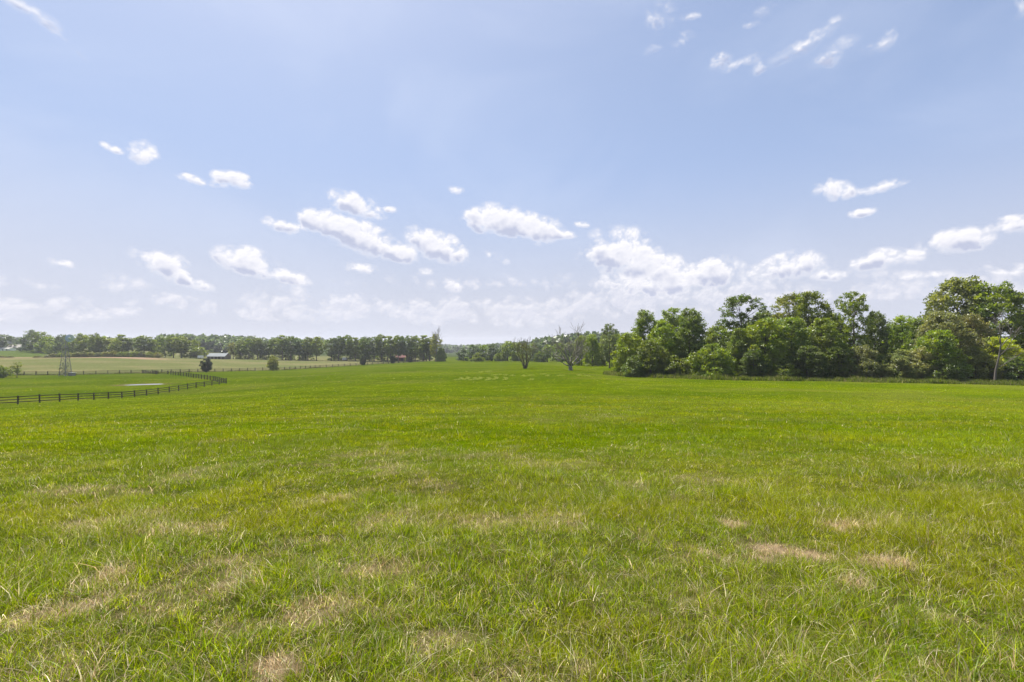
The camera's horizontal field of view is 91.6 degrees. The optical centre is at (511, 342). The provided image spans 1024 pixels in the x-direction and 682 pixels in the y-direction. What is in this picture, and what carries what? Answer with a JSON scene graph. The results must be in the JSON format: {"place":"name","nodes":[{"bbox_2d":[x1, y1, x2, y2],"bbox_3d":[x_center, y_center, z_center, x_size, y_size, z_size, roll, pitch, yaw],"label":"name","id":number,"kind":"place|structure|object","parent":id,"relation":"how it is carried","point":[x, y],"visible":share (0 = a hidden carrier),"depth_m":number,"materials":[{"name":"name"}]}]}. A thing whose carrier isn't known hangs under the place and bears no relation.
{"place":"outdoors","nodes":[
{"label":"outdoors","id":0,"kind":"place"},
{"bbox_2d":[0,346,1023,681],"bbox_3d":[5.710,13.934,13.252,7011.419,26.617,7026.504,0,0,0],"label":"ground","id":1,"kind":"structure","parent":0,"point":[100,376],"depth_m":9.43,"materials":[{"name":"green plant"}]},
{"bbox_2d":[0,365,15,377],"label":"shrub","id":2,"kind":"object","parent":1,"relation":"on","point":[4,372],"visible":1,"depth_m":177.79,"materials":[{"name":"green plant"}]},
{"bbox_2d":[0,334,17,346],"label":"broadleaf tree","id":3,"kind":"object","parent":1,"relation":"on","point":[8,338],"visible":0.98,"depth_m":455.54,"materials":[{"name":"green plant"}]},
{"bbox_2d":[17,329,39,351],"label":"broadleaf tree","id":4,"kind":"object","parent":1,"relation":"on","point":[23,341],"visible":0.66,"depth_m":426.43,"materials":[{"name":"green plant"}]},
{"bbox_2d":[26,331,50,352],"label":"broadleaf tree","id":5,"kind":"object","parent":1,"relation":"on","point":[38,336],"visible":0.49,"depth_m":422.88,"materials":[{"name":"green plant"}]},
{"bbox_2d":[31,336,58,352],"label":"broadleaf tree","id":6,"kind":"object","parent":1,"relation":"on","point":[49,339],"visible":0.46,"depth_m":416.72,"materials":[{"name":"green plant"}]},
{"bbox_2d":[42,341,61,353],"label":"broadleaf tree","id":7,"kind":"object","parent":1,"relation":"on","point":[49,350],"visible":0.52,"depth_m":407.39,"materials":[{"name":"green plant"}]},
{"bbox_2d":[52,334,69,353],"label":"broadleaf tree","id":8,"kind":"object","parent":1,"relation":"on","point":[60,341],"visible":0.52,"depth_m":397.76,"materials":[{"name":"green plant"}]},
{"bbox_2d":[58,334,76,375],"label":"farm windmill","id":9,"kind":"object","parent":1,"relation":"on","point":[71,373],"visible":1,"depth_m":191.48,"materials":[{"name":"metal"}]},
{"bbox_2d":[67,333,88,354],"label":"broadleaf tree","id":10,"kind":"object","parent":1,"relation":"on","point":[72,345],"visible":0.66,"depth_m":381.62,"materials":[{"name":"green plant"}]},
{"bbox_2d":[78,334,95,351],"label":"broadleaf tree","id":11,"kind":"object","parent":1,"relation":"on","point":[84,340],"visible":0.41,"depth_m":382.16,"materials":[{"name":"green plant"}]},
{"bbox_2d":[86,332,103,352],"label":"broadleaf tree","id":12,"kind":"object","parent":1,"relation":"on","point":[95,347],"visible":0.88,"depth_m":377.93,"materials":[{"name":"green plant"}]},
{"bbox_2d":[0,379,226,403],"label":"rail fence","id":13,"kind":"object","parent":1,"relation":"on","point":[94,395],"visible":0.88,"depth_m":89.87,"materials":[{"name":"brown wood"}]},
{"bbox_2d":[108,334,130,351],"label":"broadleaf tree","id":14,"kind":"object","parent":1,"relation":"on","point":[120,343],"visible":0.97,"depth_m":377.89,"materials":[{"name":"green plant"}]},
{"bbox_2d":[133,335,154,351],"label":"broadleaf tree","id":15,"kind":"object","parent":1,"relation":"on","point":[141,343],"visible":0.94,"depth_m":376.55,"materials":[{"name":"green plant"}]},
{"bbox_2d":[152,337,174,356],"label":"broadleaf tree","id":16,"kind":"object","parent":1,"relation":"on","point":[167,354],"visible":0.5,"depth_m":378.70,"materials":[{"name":"green plant"}]},
{"bbox_2d":[164,335,182,357],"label":"broadleaf tree","id":17,"kind":"object","parent":1,"relation":"on","point":[169,349],"visible":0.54,"depth_m":372.44,"materials":[{"name":"green plant"}]},
{"bbox_2d":[170,336,191,357],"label":"broadleaf tree","id":18,"kind":"object","parent":1,"relation":"on","point":[175,343],"visible":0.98,"depth_m":366.80,"materials":[{"name":"green plant"}]},
{"bbox_2d":[179,340,200,357],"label":"broadleaf tree","id":19,"kind":"object","parent":1,"relation":"on","point":[190,347],"visible":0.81,"depth_m":371.74,"materials":[{"name":"green plant"}]},
{"bbox_2d":[186,347,208,358],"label":"broadleaf tree","id":20,"kind":"object","parent":1,"relation":"on","point":[204,353],"visible":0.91,"depth_m":370.04,"materials":[{"name":"green plant"}]},
{"bbox_2d":[170,371,226,382],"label":"rail fence","id":21,"kind":"object","parent":1,"relation":"on","point":[187,374],"visible":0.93,"depth_m":155.61,"materials":[{"name":"brown wood"}]},
{"bbox_2d":[199,358,212,372],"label":"cedar tree","id":22,"kind":"object","parent":1,"relation":"on","point":[206,366],"visible":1,"depth_m":224.35,"materials":[{"name":"green plant"}]},
{"bbox_2d":[154,333,264,352],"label":"woodland","id":23,"kind":"object","parent":1,"relation":"on","point":[215,343],"visible":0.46,"depth_m":569.91,"materials":[{"name":"green plant"}]},
{"bbox_2d":[206,353,230,358],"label":"barn","id":24,"kind":"structure","parent":1,"relation":"on","point":[218,355],"depth_m":369.41,"materials":[{"name":"grey metal"}]},
{"bbox_2d":[14,361,425,374],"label":"tall grass","id":25,"kind":"structure","parent":1,"relation":"on","point":[194,371],"depth_m":229.08,"materials":[{"name":"green plant"}]},
{"bbox_2d":[24,359,426,374],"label":"rail fence","id":26,"kind":"object","parent":1,"relation":"on","point":[178,370],"visible":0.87,"depth_m":238.59,"materials":[{"name":"brown wood"}]},
{"bbox_2d":[232,339,246,355],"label":"oak tree","id":27,"kind":"object","parent":1,"relation":"on","point":[238,346],"visible":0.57,"depth_m":386.33,"materials":[{"name":"green plant"}]},
{"bbox_2d":[237,339,254,358],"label":"oak tree","id":28,"kind":"object","parent":1,"relation":"on","point":[246,351],"visible":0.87,"depth_m":384.21,"materials":[{"name":"green plant"}]},
{"bbox_2d":[250,338,262,358],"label":"oak tree","id":29,"kind":"object","parent":1,"relation":"on","point":[256,345],"visible":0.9,"depth_m":382.86,"materials":[{"name":"green plant"}]},
{"bbox_2d":[259,341,272,359],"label":"oak tree","id":30,"kind":"object","parent":1,"relation":"on","point":[262,347],"visible":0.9,"depth_m":381.99,"materials":[{"name":"green plant"}]},
{"bbox_2d":[266,355,279,370],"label":"pear tree","id":31,"kind":"object","parent":1,"relation":"on","point":[274,366],"visible":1,"depth_m":248.27,"materials":[{"name":"green plant"}]},
{"bbox_2d":[266,339,281,355],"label":"oak tree","id":32,"kind":"object","parent":1,"relation":"on","point":[271,343],"visible":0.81,"depth_m":380.32,"materials":[{"name":"green plant"}]},
{"bbox_2d":[272,335,289,359],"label":"oak tree","id":33,"kind":"object","parent":1,"relation":"on","point":[277,350],"visible":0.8,"depth_m":378.08,"materials":[{"name":"green plant"}]},
{"bbox_2d":[281,336,300,359],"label":"oak tree","id":34,"kind":"object","parent":1,"relation":"on","point":[289,350],"visible":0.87,"depth_m":376.41,"materials":[{"name":"green plant"}]},
{"bbox_2d":[293,338,305,359],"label":"oak tree","id":35,"kind":"object","parent":1,"relation":"on","point":[299,344],"visible":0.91,"depth_m":374.56,"materials":[{"name":"green plant"}]},
{"bbox_2d":[299,337,315,360],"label":"oak tree","id":36,"kind":"object","parent":1,"relation":"on","point":[306,344],"visible":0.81,"depth_m":373.86,"materials":[{"name":"green plant"}]},
{"bbox_2d":[306,336,326,360],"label":"oak tree","id":37,"kind":"object","parent":1,"relation":"on","point":[316,352],"visible":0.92,"depth_m":373.07,"materials":[{"name":"green plant"}]},
{"bbox_2d":[322,338,337,360],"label":"oak tree","id":38,"kind":"object","parent":1,"relation":"on","point":[328,345],"visible":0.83,"depth_m":369.58,"materials":[{"name":"green plant"}]},
{"bbox_2d":[331,336,345,360],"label":"oak tree","id":39,"kind":"object","parent":1,"relation":"on","point":[338,348],"visible":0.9,"depth_m":368.28,"materials":[{"name":"green plant"}]},
{"bbox_2d":[339,334,353,360],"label":"oak tree","id":40,"kind":"object","parent":1,"relation":"on","point":[346,352],"visible":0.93,"depth_m":367.53,"materials":[{"name":"green plant"}]},
{"bbox_2d":[346,337,361,360],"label":"oak tree","id":41,"kind":"object","parent":1,"relation":"on","point":[355,341],"visible":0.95,"depth_m":365.00,"materials":[{"name":"green plant"}]},
{"bbox_2d":[357,336,375,355],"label":"oak tree","id":42,"kind":"object","parent":1,"relation":"on","point":[363,345],"visible":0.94,"depth_m":363.18,"materials":[{"name":"green plant"}]},
{"bbox_2d":[367,337,382,360],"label":"oak tree","id":43,"kind":"object","parent":1,"relation":"on","point":[372,349],"visible":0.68,"depth_m":361.50,"materials":[{"name":"green plant"}]},
{"bbox_2d":[373,334,389,361],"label":"oak tree","id":44,"kind":"object","parent":1,"relation":"on","point":[379,337],"visible":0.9,"depth_m":360.38,"materials":[{"name":"green plant"}]},
{"bbox_2d":[382,336,397,360],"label":"oak tree","id":45,"kind":"object","parent":1,"relation":"on","point":[388,347],"visible":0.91,"depth_m":359.23,"materials":[{"name":"green plant"}]},
{"bbox_2d":[391,335,405,360],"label":"oak tree","id":46,"kind":"object","parent":1,"relation":"on","point":[396,339],"visible":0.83,"depth_m":356.99,"materials":[{"name":"green plant"}]},
{"bbox_2d":[397,335,414,361],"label":"oak tree","id":47,"kind":"object","parent":1,"relation":"on","point":[406,353],"visible":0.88,"depth_m":355.46,"materials":[{"name":"green plant"}]},
{"bbox_2d":[406,335,421,360],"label":"oak tree","id":48,"kind":"object","parent":1,"relation":"on","point":[413,340],"visible":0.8,"depth_m":354.06,"materials":[{"name":"green plant"}]},
{"bbox_2d":[417,335,430,359],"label":"oak tree","id":49,"kind":"object","parent":1,"relation":"on","point":[419,349],"visible":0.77,"depth_m":352.54,"materials":[{"name":"green plant"}]},
{"bbox_2d":[429,334,442,360],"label":"poplar tree","id":50,"kind":"object","parent":1,"relation":"on","point":[433,353],"visible":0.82,"depth_m":333.81,"materials":[{"name":"green plant"}]},
{"bbox_2d":[435,347,446,361],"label":"shrub","id":51,"kind":"object","parent":1,"relation":"on","point":[439,358],"visible":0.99,"depth_m":328.73,"materials":[{"name":"green plant"}]},
{"bbox_2d":[455,347,468,360],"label":"maple tree","id":52,"kind":"object","parent":1,"relation":"on","point":[462,355],"visible":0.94,"depth_m":343.45,"materials":[{"name":"green plant"}]},
{"bbox_2d":[465,344,482,360],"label":"maple tree","id":53,"kind":"object","parent":1,"relation":"on","point":[474,348],"visible":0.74,"depth_m":329.09,"materials":[{"name":"green plant"}]},
{"bbox_2d":[485,343,499,360],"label":"maple tree","id":54,"kind":"object","parent":1,"relation":"on","point":[491,354],"visible":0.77,"depth_m":327.45,"materials":[{"name":"green plant"}]},
{"bbox_2d":[1,336,1012,352],"bbox_3d":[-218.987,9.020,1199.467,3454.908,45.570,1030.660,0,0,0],"label":"woodland","id":55,"kind":"object","parent":1,"relation":"on","point":[449,348],"visible":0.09,"depth_m":1101.07,"materials":[{"name":"green plant"}]},
{"bbox_2d":[501,341,517,360],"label":"maple tree","id":56,"kind":"object","parent":1,"relation":"on","point":[506,350],"visible":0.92,"depth_m":322.31,"materials":[{"name":"green plant"}]},
{"bbox_2d":[513,337,537,368],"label":"dead tree","id":57,"kind":"object","parent":1,"relation":"on","point":[525,349],"visible":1,"depth_m":149.22,"materials":[{"name":"grey plant"}]},
{"bbox_2d":[541,344,555,361],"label":"maple tree","id":58,"kind":"object","parent":1,"relation":"on","point":[545,354],"visible":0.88,"depth_m":322.91,"materials":[{"name":"green plant"}]},
{"bbox_2d":[531,322,591,369],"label":"dead tree","id":59,"kind":"object","parent":1,"relation":"on","point":[570,363],"visible":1,"depth_m":134.80,"materials":[{"name":"grey plant"}]},
{"bbox_2d":[530,331,628,356],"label":"woodland","id":60,"kind":"object","parent":1,"relation":"on","point":[544,341],"visible":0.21,"depth_m":454.65,"materials":[{"name":"green plant"}]},
{"bbox_2d":[573,335,590,364],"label":"maple tree","id":61,"kind":"object","parent":1,"relation":"on","point":[580,341],"visible":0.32,"depth_m":203.46,"materials":[{"name":"green plant"}]},
{"bbox_2d":[581,334,600,365],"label":"maple tree","id":62,"kind":"object","parent":1,"relation":"on","point":[594,344],"visible":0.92,"depth_m":188.82,"materials":[{"name":"green plant"}]},
{"bbox_2d":[598,335,610,364],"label":"maple tree","id":63,"kind":"object","parent":1,"relation":"on","point":[603,360],"visible":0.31,"depth_m":194.05,"materials":[{"name":"green plant"}]},
{"bbox_2d":[600,323,618,367],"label":"walnut tree","id":64,"kind":"object","parent":1,"relation":"on","point":[613,341],"visible":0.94,"depth_m":164.28,"materials":[{"name":"green plant"}]},
{"bbox_2d":[610,332,649,373],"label":"oak tree","id":65,"kind":"object","parent":1,"relation":"on","point":[634,339],"visible":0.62,"depth_m":112.68,"materials":[{"name":"green plant"}]},
{"bbox_2d":[620,355,647,376],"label":"shrub","id":66,"kind":"object","parent":1,"relation":"on","point":[635,361],"visible":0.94,"depth_m":105.99,"materials":[{"name":"green plant"}]},
{"bbox_2d":[630,308,658,357],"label":"oak tree","id":67,"kind":"object","parent":1,"relation":"on","point":[645,319],"visible":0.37,"depth_m":121.56,"materials":[{"name":"green plant"}]},
{"bbox_2d":[636,339,671,374],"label":"maple tree","id":68,"kind":"object","parent":1,"relation":"on","point":[652,366],"visible":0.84,"depth_m":106.70,"materials":[{"name":"green plant"}]},
{"bbox_2d":[646,320,681,372],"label":"maple tree","id":69,"kind":"object","parent":1,"relation":"on","point":[661,325],"visible":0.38,"depth_m":111.66,"materials":[{"name":"green plant"}]},
{"bbox_2d":[657,307,690,357],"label":"oak tree","id":70,"kind":"object","parent":1,"relation":"on","point":[671,319],"visible":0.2,"depth_m":124.80,"materials":[{"name":"green plant"}]},
{"bbox_2d":[657,355,694,375],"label":"shrub","id":71,"kind":"object","parent":1,"relation":"on","point":[674,364],"visible":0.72,"depth_m":105.36,"materials":[{"name":"green plant"}]},
{"bbox_2d":[670,308,717,374],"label":"maple tree","id":72,"kind":"object","parent":1,"relation":"on","point":[693,319],"visible":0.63,"depth_m":109.33,"materials":[{"name":"green plant"}]},
{"bbox_2d":[683,343,736,377],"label":"shrub","id":73,"kind":"object","parent":1,"relation":"on","point":[723,362],"visible":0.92,"depth_m":101.26,"materials":[{"name":"green plant"}]},
{"bbox_2d":[703,325,730,370],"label":"maple tree","id":74,"kind":"object","parent":1,"relation":"on","point":[712,337],"visible":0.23,"depth_m":120.12,"materials":[{"name":"green plant"}]},
{"bbox_2d":[712,293,771,358],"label":"oak tree","id":75,"kind":"object","parent":1,"relation":"on","point":[734,301],"visible":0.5,"depth_m":111.17,"materials":[{"name":"green plant"}]},
{"bbox_2d":[725,327,762,377],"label":"maple tree","id":76,"kind":"object","parent":1,"relation":"on","point":[735,342],"visible":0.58,"depth_m":104.95,"materials":[{"name":"green plant"}]},
{"bbox_2d":[738,349,768,377],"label":"maple tree","id":77,"kind":"object","parent":1,"relation":"on","point":[745,369],"visible":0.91,"depth_m":100.11,"materials":[{"name":"green plant"}]},
{"bbox_2d":[740,317,794,376],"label":"maple tree","id":78,"kind":"object","parent":1,"relation":"on","point":[758,332],"visible":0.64,"depth_m":102.23,"materials":[{"name":"green plant"}]},
{"bbox_2d":[763,357,803,377],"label":"shrub","id":79,"kind":"object","parent":1,"relation":"on","point":[785,365],"visible":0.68,"depth_m":99.32,"materials":[{"name":"green plant"}]},
{"bbox_2d":[759,316,816,376],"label":"maple tree","id":80,"kind":"object","parent":1,"relation":"on","point":[800,332],"visible":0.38,"depth_m":103.31,"materials":[{"name":"green plant"}]},
{"bbox_2d":[765,291,810,335],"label":"oak tree","id":81,"kind":"object","parent":1,"relation":"on","point":[784,303],"visible":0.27,"depth_m":117.74,"materials":[{"name":"green plant"}]},
{"bbox_2d":[783,345,829,377],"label":"bush","id":82,"kind":"object","parent":1,"relation":"on","point":[817,367],"visible":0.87,"depth_m":98.58,"materials":[{"name":"green plant"}]},
{"bbox_2d":[603,370,1023,385],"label":"tall grass","id":83,"kind":"structure","parent":1,"relation":"on","point":[838,379],"depth_m":94.25,"materials":[{"name":"green plant"}]},
{"bbox_2d":[787,290,844,377],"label":"oak tree","id":84,"kind":"object","parent":1,"relation":"on","point":[802,310],"visible":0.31,"depth_m":112.72,"materials":[{"name":"green plant"}]},
{"bbox_2d":[797,317,852,377],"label":"maple tree","id":85,"kind":"object","parent":1,"relation":"on","point":[823,325],"visible":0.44,"depth_m":102.86,"materials":[{"name":"green plant"}]},
{"bbox_2d":[822,342,857,378],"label":"maple tree","id":86,"kind":"object","parent":1,"relation":"on","point":[844,369],"visible":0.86,"depth_m":99.70,"materials":[{"name":"green plant"}]},
{"bbox_2d":[833,291,878,355],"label":"ash tree","id":87,"kind":"object","parent":1,"relation":"on","point":[862,339],"visible":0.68,"depth_m":105.61,"materials":[{"name":"green plant"}]},
{"bbox_2d":[840,344,894,379],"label":"shrub","id":88,"kind":"object","parent":1,"relation":"on","point":[863,357],"visible":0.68,"depth_m":98.84,"materials":[{"name":"green plant"}]},
{"bbox_2d":[860,310,896,375],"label":"maple tree","id":89,"kind":"object","parent":1,"relation":"on","point":[881,322],"visible":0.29,"depth_m":111.38,"materials":[{"name":"green plant"}]},
{"bbox_2d":[865,355,897,377],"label":"shrub","id":90,"kind":"object","parent":1,"relation":"on","point":[882,359],"visible":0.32,"depth_m":100.13,"materials":[{"name":"green plant"}]},
{"bbox_2d":[881,314,917,376],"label":"willow tree","id":91,"kind":"object","parent":1,"relation":"on","point":[900,327],"visible":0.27,"depth_m":117.07,"materials":[{"name":"green plant"}]},
{"bbox_2d":[879,349,923,379],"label":"shrub","id":92,"kind":"object","parent":1,"relation":"on","point":[896,358],"visible":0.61,"depth_m":97.42,"materials":[{"name":"green plant"}]},
{"bbox_2d":[899,317,935,356],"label":"maple tree","id":93,"kind":"object","parent":1,"relation":"on","point":[917,323],"visible":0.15,"depth_m":112.21,"materials":[{"name":"green plant"}]},
{"bbox_2d":[901,346,947,379],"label":"shrub","id":94,"kind":"object","parent":1,"relation":"on","point":[916,360],"visible":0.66,"depth_m":95.62,"materials":[{"name":"green plant"}]},
{"bbox_2d":[911,329,974,378],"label":"maple tree","id":95,"kind":"object","parent":1,"relation":"on","point":[942,337],"visible":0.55,"depth_m":95.08,"materials":[{"name":"green plant"}]},
{"bbox_2d":[925,355,973,380],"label":"shrub","id":96,"kind":"object","parent":1,"relation":"on","point":[963,374],"visible":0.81,"depth_m":92.73,"materials":[{"name":"green plant"}]},
{"bbox_2d":[910,310,990,376],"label":"hawthorn tree","id":97,"kind":"object","parent":1,"relation":"on","point":[936,318],"visible":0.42,"depth_m":98.72,"materials":[{"name":"green plant"}]},
{"bbox_2d":[917,275,1011,354],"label":"oak tree","id":98,"kind":"object","parent":1,"relation":"on","point":[961,288],"visible":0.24,"depth_m":110.49,"materials":[{"name":"green plant"}]},
{"bbox_2d":[949,312,1003,376],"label":"hawthorn tree","id":99,"kind":"object","parent":1,"relation":"on","point":[973,320],"visible":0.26,"depth_m":101.25,"materials":[{"name":"green plant"}]},
{"bbox_2d":[964,346,1006,380],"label":"shrub","id":100,"kind":"object","parent":1,"relation":"on","point":[981,372],"visible":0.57,"depth_m":94.44,"materials":[{"name":"green plant"}]},
{"bbox_2d":[952,280,1023,379],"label":"oak tree","id":101,"kind":"object","parent":1,"relation":"on","point":[1007,298],"visible":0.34,"depth_m":104.72,"materials":[{"name":"green plant"}]},
{"bbox_2d":[976,336,1023,379],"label":"tree","id":102,"kind":"object","parent":1,"relation":"on","point":[993,342],"visible":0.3,"depth_m":97.22,"materials":[{"name":"green plant"}]},
{"bbox_2d":[990,356,1023,381],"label":"shrub","id":103,"kind":"object","parent":1,"relation":"on","point":[1012,365],"visible":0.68,"depth_m":93.40,"materials":[{"name":"green plant"}]},
{"bbox_2d":[993,309,1023,380],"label":"dead tree","id":104,"kind":"object","parent":1,"relation":"on","point":[997,362],"visible":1,"depth_m":90.90,"materials":[{"name":"brown wood"}]},
{"bbox_2d":[0,0,1023,326],"bbox_3d":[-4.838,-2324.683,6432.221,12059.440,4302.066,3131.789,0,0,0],"label":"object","id":105,"kind":"structure","parent":0,"point":[664,274],"depth_m":7411.48,"materials":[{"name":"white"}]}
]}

